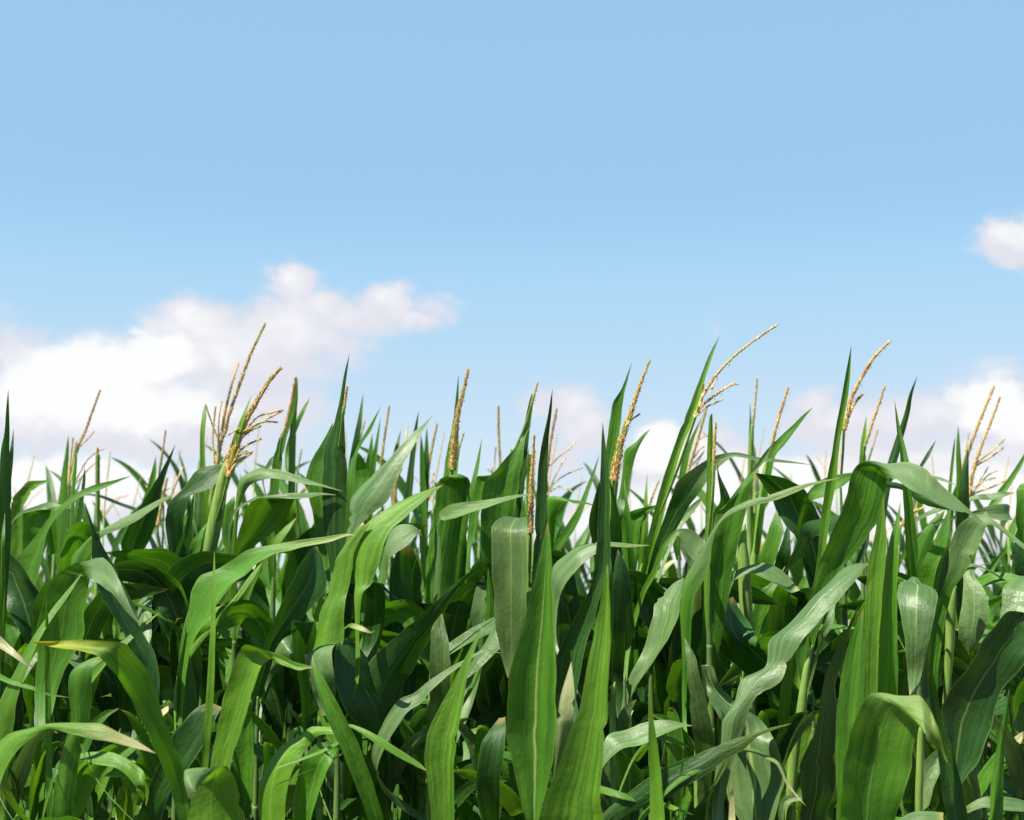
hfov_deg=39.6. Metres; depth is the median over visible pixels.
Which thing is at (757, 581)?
corn plant
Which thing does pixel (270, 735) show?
corn plant
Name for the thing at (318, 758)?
corn plant
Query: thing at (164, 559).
corn plant
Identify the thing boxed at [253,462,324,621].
corn plant
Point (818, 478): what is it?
corn plant
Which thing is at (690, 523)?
corn plant
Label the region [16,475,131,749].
corn plant
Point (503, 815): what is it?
corn plant
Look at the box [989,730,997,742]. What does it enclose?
corn plant
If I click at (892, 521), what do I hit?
corn plant
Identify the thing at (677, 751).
corn plant
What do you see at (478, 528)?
corn plant
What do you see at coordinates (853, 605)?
corn plant
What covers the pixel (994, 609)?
corn plant
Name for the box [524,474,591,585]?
corn plant
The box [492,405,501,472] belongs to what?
corn plant
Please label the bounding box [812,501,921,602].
corn plant
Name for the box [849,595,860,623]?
corn plant
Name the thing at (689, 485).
corn plant
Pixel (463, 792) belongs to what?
corn plant
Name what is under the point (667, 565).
corn plant
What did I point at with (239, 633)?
corn plant
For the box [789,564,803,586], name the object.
corn plant
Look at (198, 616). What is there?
corn plant
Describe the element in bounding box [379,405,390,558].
corn plant
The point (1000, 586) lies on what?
corn plant
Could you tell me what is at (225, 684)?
corn plant
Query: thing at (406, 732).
corn plant
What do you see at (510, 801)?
corn plant
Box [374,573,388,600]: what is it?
corn plant
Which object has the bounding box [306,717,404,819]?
corn plant
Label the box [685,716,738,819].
corn plant
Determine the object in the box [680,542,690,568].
corn plant
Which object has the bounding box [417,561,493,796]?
corn plant
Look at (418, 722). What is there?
corn plant
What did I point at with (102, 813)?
corn plant
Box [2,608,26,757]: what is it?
corn plant
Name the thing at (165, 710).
corn plant
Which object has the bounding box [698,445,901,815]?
corn plant
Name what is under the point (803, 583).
corn plant
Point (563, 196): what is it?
sky
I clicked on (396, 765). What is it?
corn plant
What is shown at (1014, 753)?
corn plant
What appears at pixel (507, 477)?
corn plant
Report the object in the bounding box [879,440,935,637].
corn plant
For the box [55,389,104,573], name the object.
corn plant
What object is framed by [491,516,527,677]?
corn plant
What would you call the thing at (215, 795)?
corn plant
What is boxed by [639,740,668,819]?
corn plant
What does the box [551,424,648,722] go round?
corn plant
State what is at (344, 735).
corn plant
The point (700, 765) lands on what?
corn plant
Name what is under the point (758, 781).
corn plant
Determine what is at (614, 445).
corn plant
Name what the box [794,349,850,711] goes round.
corn plant
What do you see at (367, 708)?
corn plant
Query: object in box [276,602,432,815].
corn plant
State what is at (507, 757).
corn plant
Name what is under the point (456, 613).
corn plant
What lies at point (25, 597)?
corn plant
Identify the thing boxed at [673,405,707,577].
corn plant
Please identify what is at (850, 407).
corn plant
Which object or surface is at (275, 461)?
corn plant
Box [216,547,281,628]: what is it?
corn plant
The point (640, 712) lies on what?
corn plant
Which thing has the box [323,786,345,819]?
corn plant
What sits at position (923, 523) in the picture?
corn plant
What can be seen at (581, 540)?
corn plant
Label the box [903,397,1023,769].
corn plant
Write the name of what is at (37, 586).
corn plant
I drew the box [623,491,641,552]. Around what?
corn plant
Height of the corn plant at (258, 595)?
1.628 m
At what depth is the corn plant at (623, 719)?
2.63 m
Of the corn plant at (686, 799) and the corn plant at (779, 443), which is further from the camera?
the corn plant at (779, 443)
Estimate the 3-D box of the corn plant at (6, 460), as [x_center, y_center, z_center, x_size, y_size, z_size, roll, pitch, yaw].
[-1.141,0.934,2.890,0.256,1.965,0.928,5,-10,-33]
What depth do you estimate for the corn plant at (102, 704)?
3.25 m
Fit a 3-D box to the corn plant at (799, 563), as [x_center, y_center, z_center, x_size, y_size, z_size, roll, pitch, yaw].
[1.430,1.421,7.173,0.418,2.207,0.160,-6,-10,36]
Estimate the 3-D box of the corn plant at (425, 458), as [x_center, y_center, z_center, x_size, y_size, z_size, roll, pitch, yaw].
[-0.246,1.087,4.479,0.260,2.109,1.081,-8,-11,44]
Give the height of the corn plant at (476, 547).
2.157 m
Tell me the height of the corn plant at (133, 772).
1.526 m
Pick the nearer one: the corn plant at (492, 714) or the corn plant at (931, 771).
the corn plant at (931, 771)
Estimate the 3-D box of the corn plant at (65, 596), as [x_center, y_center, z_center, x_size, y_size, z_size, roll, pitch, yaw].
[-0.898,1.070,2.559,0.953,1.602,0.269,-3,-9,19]
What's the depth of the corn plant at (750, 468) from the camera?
4.19 m
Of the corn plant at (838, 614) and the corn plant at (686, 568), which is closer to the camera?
the corn plant at (838, 614)
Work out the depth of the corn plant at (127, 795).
2.75 m
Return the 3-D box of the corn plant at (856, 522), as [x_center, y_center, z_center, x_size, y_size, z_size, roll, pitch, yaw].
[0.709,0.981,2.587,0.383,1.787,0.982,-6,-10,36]
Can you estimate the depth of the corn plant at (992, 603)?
4.32 m
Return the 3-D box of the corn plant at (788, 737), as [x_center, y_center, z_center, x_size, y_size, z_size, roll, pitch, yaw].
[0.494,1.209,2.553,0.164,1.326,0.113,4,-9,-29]
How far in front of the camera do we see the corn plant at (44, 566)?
5.18 m
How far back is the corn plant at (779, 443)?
3.65 m
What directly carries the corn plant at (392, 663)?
on the ground
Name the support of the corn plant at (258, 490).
on the ground
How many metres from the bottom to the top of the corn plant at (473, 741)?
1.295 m
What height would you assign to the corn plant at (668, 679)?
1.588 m
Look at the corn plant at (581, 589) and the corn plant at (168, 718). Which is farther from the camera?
the corn plant at (581, 589)
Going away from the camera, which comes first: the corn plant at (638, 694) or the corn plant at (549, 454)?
the corn plant at (638, 694)
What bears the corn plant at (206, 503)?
on the ground
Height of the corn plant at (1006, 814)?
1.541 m
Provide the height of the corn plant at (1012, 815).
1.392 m
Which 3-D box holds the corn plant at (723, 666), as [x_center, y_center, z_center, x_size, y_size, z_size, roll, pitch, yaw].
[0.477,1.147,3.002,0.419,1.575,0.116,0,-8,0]
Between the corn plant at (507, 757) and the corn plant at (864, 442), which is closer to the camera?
the corn plant at (507, 757)
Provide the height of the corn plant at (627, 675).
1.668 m
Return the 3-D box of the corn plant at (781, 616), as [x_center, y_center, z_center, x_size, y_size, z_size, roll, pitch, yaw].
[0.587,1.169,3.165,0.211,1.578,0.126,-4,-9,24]
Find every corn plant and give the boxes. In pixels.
[0,393,53,819]
[0,557,141,819]
[0,599,148,819]
[0,636,154,782]
[0,722,62,819]
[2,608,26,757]
[7,554,60,764]
[10,480,67,636]
[11,455,45,554]
[15,713,112,819]
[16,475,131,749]
[21,729,63,819]
[24,446,241,819]
[24,672,119,819]
[32,612,189,819]
[35,568,55,591]
[37,465,81,587]
[40,451,169,627]
[40,534,353,819]
[41,467,77,580]
[42,704,172,819]
[51,657,101,818]
[53,521,167,757]
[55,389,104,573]
[58,740,150,819]
[60,708,128,818]
[68,445,111,697]
[71,493,330,819]
[75,447,137,598]
[84,430,166,639]
[85,504,182,810]
[91,706,173,819]
[92,479,167,632]
[99,631,178,819]
[104,710,167,819]
[106,548,225,746]
[111,449,208,549]
[111,468,340,816]
[113,561,201,720]
[119,367,420,815]
[125,598,141,718]
[133,376,296,729]
[134,707,173,819]
[136,551,220,819]
[137,583,265,817]
[140,551,237,763]
[148,451,243,551]
[149,437,223,551]
[149,536,217,603]
[156,466,228,683]
[169,732,200,809]
[184,766,244,819]
[197,688,262,769]
[199,322,302,763]
[200,527,319,816]
[201,701,253,819]
[206,429,310,554]
[210,645,312,769]
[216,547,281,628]
[218,449,301,737]
[219,600,293,819]
[222,378,309,762]
[224,682,252,808]
[237,568,301,819]
[239,463,305,590]
[247,710,296,818]
[250,700,422,819]
[251,524,326,819]
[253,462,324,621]
[258,726,342,819]
[262,741,300,815]
[266,588,297,810]
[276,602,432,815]
[282,712,288,819]
[288,639,402,819]
[292,620,391,819]
[293,590,398,726]
[294,726,369,751]
[295,430,385,516]
[299,418,380,750]
[304,357,474,819]
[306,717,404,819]
[309,485,441,819]
[312,522,427,819]
[312,656,425,819]
[323,382,669,819]
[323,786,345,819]
[346,392,379,533]
[348,582,500,693]
[359,420,365,441]
[360,432,466,581]
[360,613,371,750]
[361,727,429,819]
[368,562,499,819]
[368,718,476,819]
[373,501,433,599]
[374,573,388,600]
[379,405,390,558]
[384,438,437,565]
[391,411,418,544]
[391,718,468,819]
[392,734,511,811]
[409,707,469,768]
[411,368,610,750]
[411,715,469,801]
[415,512,469,799]
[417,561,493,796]
[420,423,437,602]
[421,359,785,811]
[424,617,485,819]
[454,728,525,819]
[457,791,513,819]
[458,721,509,817]
[461,612,507,727]
[466,796,513,819]
[467,517,481,562]
[473,593,599,728]
[475,550,646,771]
[476,522,574,819]
[477,496,525,533]
[487,450,585,569]
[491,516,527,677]
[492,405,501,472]
[501,454,599,810]
[503,742,559,797]
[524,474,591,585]
[526,389,552,609]
[533,434,589,549]
[539,563,610,819]
[547,408,581,496]
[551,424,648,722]
[561,548,586,595]
[583,456,639,572]
[586,596,660,769]
[586,609,679,776]
[587,570,780,819]
[592,387,811,630]
[600,700,635,812]
[600,723,805,819]
[602,720,690,819]
[607,569,770,741]
[609,682,734,819]
[612,528,703,727]
[619,726,648,819]
[622,322,854,787]
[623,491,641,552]
[628,488,704,577]
[637,577,810,745]
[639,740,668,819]
[641,708,693,819]
[645,452,809,819]
[647,479,738,603]
[653,713,715,819]
[655,559,675,577]
[667,555,677,577]
[671,485,704,560]
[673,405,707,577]
[673,458,768,569]
[680,478,837,819]
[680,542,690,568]
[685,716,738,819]
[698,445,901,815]
[701,665,784,819]
[702,429,793,554]
[704,414,901,819]
[712,563,867,819]
[719,523,799,785]
[719,630,825,727]
[731,588,834,713]
[733,582,807,738]
[734,575,808,689]
[735,539,763,682]
[747,378,784,788]
[755,473,869,710]
[758,710,818,769]
[762,474,803,579]
[768,696,795,819]
[773,450,849,595]
[778,604,835,819]
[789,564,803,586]
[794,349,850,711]
[795,725,810,819]
[796,461,984,739]
[799,605,947,819]
[806,431,857,609]
[810,629,1015,812]
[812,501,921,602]
[812,711,836,819]
[813,591,922,704]
[833,341,1013,695]
[834,602,841,624]
[836,572,942,686]
[845,564,1010,773]
[848,610,851,619]
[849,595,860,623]
[859,385,985,643]
[862,377,1023,816]
[862,582,942,765]
[863,500,900,701]
[864,429,994,633]
[868,497,917,568]
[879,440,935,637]
[879,621,988,819]
[888,454,955,569]
[894,400,937,810]
[898,506,1005,697]
[899,731,1023,816]
[900,671,1023,819]
[900,750,939,816]
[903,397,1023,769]
[913,724,945,819]
[922,514,1023,819]
[928,686,1008,819]
[929,691,1015,817]
[931,544,1001,635]
[938,767,981,819]
[941,611,1023,782]
[955,448,968,624]
[956,483,1023,681]
[962,386,995,467]
[972,457,1016,607]
[973,482,1015,615]
[978,567,1004,591]
[987,596,1001,760]
[987,746,991,756]
[987,782,1018,819]
[988,613,999,625]
[989,692,1008,819]
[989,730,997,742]
[992,714,1023,819]
[1004,773,1013,794]
[1005,665,1023,815]
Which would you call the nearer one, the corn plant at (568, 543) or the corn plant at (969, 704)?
the corn plant at (969, 704)
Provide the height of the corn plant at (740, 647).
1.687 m
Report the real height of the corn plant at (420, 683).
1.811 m
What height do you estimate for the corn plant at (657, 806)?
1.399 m
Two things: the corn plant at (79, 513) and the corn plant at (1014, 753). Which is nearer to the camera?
the corn plant at (1014, 753)
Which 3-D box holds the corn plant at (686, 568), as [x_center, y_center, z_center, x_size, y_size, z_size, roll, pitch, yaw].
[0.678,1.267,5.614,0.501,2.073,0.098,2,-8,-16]
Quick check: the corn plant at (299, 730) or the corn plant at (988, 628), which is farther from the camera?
the corn plant at (988, 628)
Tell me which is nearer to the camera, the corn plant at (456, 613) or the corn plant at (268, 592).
the corn plant at (456, 613)
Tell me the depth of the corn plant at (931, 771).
2.65 m
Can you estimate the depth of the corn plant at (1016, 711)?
3.19 m
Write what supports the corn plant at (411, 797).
on the ground
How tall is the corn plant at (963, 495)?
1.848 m
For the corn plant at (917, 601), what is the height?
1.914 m
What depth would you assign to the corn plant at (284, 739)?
2.91 m
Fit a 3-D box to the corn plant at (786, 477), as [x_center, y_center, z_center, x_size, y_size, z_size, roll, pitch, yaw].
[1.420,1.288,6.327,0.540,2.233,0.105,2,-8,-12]
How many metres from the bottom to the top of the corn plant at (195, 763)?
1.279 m
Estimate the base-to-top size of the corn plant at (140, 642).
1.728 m
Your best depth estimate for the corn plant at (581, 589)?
5.63 m
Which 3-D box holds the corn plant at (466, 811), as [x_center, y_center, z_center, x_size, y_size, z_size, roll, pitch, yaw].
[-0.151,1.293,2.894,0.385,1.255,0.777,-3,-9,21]
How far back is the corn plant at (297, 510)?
5.00 m
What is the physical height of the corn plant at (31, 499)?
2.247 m
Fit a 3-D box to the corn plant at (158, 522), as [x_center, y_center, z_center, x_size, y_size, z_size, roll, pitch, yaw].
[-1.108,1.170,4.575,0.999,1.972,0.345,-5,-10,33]
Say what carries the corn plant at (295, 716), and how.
on the ground
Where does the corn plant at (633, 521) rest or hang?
on the ground
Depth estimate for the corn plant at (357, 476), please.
3.81 m
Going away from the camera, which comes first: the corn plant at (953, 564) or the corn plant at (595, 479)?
the corn plant at (953, 564)
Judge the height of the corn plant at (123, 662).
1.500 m
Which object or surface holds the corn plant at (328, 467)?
on the ground
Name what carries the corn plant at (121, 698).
on the ground
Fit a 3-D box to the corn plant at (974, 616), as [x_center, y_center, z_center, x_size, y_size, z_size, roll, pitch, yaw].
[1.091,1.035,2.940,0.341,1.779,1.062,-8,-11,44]
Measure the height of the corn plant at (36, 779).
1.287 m
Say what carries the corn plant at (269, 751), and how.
on the ground
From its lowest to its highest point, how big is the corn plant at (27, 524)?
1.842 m
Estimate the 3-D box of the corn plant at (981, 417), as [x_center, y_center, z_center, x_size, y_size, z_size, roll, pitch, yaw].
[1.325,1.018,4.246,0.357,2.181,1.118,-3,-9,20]
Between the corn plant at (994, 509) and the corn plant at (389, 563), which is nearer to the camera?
the corn plant at (994, 509)
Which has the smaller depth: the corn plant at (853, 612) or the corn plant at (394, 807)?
the corn plant at (394, 807)
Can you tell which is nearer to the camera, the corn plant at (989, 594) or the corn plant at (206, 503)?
the corn plant at (206, 503)
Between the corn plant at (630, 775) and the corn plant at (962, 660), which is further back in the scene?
the corn plant at (962, 660)
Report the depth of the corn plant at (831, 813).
2.59 m
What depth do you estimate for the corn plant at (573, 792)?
1.99 m
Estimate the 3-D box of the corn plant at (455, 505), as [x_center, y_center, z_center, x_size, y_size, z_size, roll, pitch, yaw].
[-0.181,0.935,3.334,0.425,2.088,1.126,5,-9,-30]
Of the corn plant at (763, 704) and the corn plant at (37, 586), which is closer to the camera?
the corn plant at (763, 704)
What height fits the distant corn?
1.422 m
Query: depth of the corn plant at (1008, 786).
3.09 m
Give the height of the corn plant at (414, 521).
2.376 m
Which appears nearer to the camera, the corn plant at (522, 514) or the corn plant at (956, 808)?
the corn plant at (956, 808)
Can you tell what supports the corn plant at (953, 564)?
on the ground
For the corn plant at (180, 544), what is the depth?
3.35 m
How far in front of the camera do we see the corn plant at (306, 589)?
2.89 m
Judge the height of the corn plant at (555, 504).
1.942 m
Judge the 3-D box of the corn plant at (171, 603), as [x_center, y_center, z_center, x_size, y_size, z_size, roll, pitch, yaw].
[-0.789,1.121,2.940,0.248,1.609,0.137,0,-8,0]
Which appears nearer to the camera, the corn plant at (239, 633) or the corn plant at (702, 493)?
the corn plant at (239, 633)
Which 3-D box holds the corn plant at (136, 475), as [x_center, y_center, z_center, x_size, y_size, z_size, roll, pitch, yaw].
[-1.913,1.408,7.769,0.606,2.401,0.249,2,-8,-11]
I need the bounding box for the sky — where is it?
[0,0,1023,602]
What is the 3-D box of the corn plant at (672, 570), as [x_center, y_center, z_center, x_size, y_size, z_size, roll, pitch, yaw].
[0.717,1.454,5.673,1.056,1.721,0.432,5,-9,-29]
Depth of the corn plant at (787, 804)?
2.71 m
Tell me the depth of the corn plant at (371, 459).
4.35 m
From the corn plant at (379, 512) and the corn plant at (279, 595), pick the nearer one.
the corn plant at (279, 595)
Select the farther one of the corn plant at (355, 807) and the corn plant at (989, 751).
the corn plant at (989, 751)
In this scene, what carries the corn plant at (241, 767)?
on the ground
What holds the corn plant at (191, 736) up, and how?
on the ground
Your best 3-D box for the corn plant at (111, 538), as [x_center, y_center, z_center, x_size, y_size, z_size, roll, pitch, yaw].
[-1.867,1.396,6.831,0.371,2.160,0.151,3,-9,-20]
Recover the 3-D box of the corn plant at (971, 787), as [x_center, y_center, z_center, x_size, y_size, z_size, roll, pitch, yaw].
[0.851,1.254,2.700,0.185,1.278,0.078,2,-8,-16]
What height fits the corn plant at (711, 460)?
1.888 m
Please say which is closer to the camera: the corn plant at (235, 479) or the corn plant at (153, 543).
the corn plant at (153, 543)
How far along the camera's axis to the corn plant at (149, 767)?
2.61 m
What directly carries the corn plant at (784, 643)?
on the ground
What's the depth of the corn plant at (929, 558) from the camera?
3.48 m
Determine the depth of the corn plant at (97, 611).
3.06 m
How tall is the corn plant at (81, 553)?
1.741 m
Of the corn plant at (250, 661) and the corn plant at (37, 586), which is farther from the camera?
the corn plant at (37, 586)
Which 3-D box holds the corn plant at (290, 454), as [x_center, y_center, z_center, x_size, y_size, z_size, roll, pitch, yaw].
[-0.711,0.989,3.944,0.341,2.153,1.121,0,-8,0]
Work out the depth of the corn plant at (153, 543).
4.61 m
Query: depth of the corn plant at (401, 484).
5.44 m
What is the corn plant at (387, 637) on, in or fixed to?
on the ground
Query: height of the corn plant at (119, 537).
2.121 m
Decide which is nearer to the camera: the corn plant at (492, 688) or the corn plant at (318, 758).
the corn plant at (318, 758)
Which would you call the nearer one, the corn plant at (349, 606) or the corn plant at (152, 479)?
the corn plant at (349, 606)
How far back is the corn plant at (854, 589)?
3.92 m
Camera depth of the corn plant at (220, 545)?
6.58 m
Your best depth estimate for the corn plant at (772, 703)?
3.12 m
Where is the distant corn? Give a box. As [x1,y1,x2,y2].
[39,520,1011,614]
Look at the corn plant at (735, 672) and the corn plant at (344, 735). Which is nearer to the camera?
the corn plant at (344, 735)
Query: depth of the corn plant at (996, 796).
2.21 m
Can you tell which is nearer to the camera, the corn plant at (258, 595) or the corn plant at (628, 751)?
the corn plant at (628, 751)
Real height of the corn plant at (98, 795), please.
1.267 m
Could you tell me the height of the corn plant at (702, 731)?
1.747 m
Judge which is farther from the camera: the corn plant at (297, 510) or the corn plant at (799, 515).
the corn plant at (297, 510)
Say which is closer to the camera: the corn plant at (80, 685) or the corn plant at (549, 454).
the corn plant at (80, 685)
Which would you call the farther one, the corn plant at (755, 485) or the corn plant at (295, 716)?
the corn plant at (755, 485)
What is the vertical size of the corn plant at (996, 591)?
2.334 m
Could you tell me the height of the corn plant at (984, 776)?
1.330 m
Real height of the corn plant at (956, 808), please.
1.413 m
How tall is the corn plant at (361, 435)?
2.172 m
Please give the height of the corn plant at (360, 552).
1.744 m
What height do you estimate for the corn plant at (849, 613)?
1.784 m
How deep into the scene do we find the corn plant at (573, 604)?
3.04 m
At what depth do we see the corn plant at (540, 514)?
2.92 m
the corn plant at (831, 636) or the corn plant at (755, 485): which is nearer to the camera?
the corn plant at (831, 636)
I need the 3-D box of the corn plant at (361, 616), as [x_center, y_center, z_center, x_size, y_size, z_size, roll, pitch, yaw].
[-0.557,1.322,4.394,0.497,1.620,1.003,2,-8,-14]
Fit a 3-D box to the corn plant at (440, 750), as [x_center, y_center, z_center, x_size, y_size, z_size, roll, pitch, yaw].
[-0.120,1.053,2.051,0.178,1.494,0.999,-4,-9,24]
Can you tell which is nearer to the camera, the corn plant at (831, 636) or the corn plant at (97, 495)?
the corn plant at (831, 636)
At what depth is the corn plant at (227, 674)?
4.09 m
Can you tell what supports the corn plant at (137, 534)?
on the ground
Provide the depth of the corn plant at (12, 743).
2.07 m
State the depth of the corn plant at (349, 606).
3.08 m
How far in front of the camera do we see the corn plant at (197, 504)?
7.45 m
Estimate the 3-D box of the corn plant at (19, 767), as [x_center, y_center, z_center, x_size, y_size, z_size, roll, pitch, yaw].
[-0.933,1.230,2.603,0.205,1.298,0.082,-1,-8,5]
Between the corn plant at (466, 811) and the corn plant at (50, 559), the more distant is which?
the corn plant at (50, 559)
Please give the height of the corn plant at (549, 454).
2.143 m
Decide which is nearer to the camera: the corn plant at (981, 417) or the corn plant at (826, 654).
the corn plant at (826, 654)
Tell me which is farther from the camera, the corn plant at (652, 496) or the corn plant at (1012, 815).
the corn plant at (652, 496)
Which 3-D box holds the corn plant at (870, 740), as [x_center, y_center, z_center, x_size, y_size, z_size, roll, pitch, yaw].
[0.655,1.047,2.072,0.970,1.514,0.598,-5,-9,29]
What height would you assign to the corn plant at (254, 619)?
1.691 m
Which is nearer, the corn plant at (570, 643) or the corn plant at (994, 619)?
the corn plant at (570, 643)
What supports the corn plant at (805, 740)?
on the ground
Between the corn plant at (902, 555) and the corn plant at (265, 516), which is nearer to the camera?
the corn plant at (265, 516)
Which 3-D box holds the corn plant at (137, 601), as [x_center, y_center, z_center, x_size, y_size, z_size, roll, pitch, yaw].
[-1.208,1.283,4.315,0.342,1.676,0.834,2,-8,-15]
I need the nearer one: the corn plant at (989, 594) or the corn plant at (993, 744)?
the corn plant at (993, 744)
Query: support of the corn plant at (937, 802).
on the ground
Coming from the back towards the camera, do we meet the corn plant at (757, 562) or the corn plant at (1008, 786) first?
the corn plant at (757, 562)
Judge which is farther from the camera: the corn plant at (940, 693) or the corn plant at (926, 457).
the corn plant at (926, 457)
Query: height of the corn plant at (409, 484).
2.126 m
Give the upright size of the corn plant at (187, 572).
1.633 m
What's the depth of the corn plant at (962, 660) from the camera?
2.98 m
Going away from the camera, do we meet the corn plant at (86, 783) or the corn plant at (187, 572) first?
the corn plant at (86, 783)
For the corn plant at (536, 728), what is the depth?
2.05 m
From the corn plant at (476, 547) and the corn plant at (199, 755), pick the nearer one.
the corn plant at (199, 755)
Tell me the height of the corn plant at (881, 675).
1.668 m
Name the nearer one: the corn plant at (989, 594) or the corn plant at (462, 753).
the corn plant at (462, 753)
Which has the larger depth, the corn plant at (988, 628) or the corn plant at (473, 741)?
the corn plant at (988, 628)
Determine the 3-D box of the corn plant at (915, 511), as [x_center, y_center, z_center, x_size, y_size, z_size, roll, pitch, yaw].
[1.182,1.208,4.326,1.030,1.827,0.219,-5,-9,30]

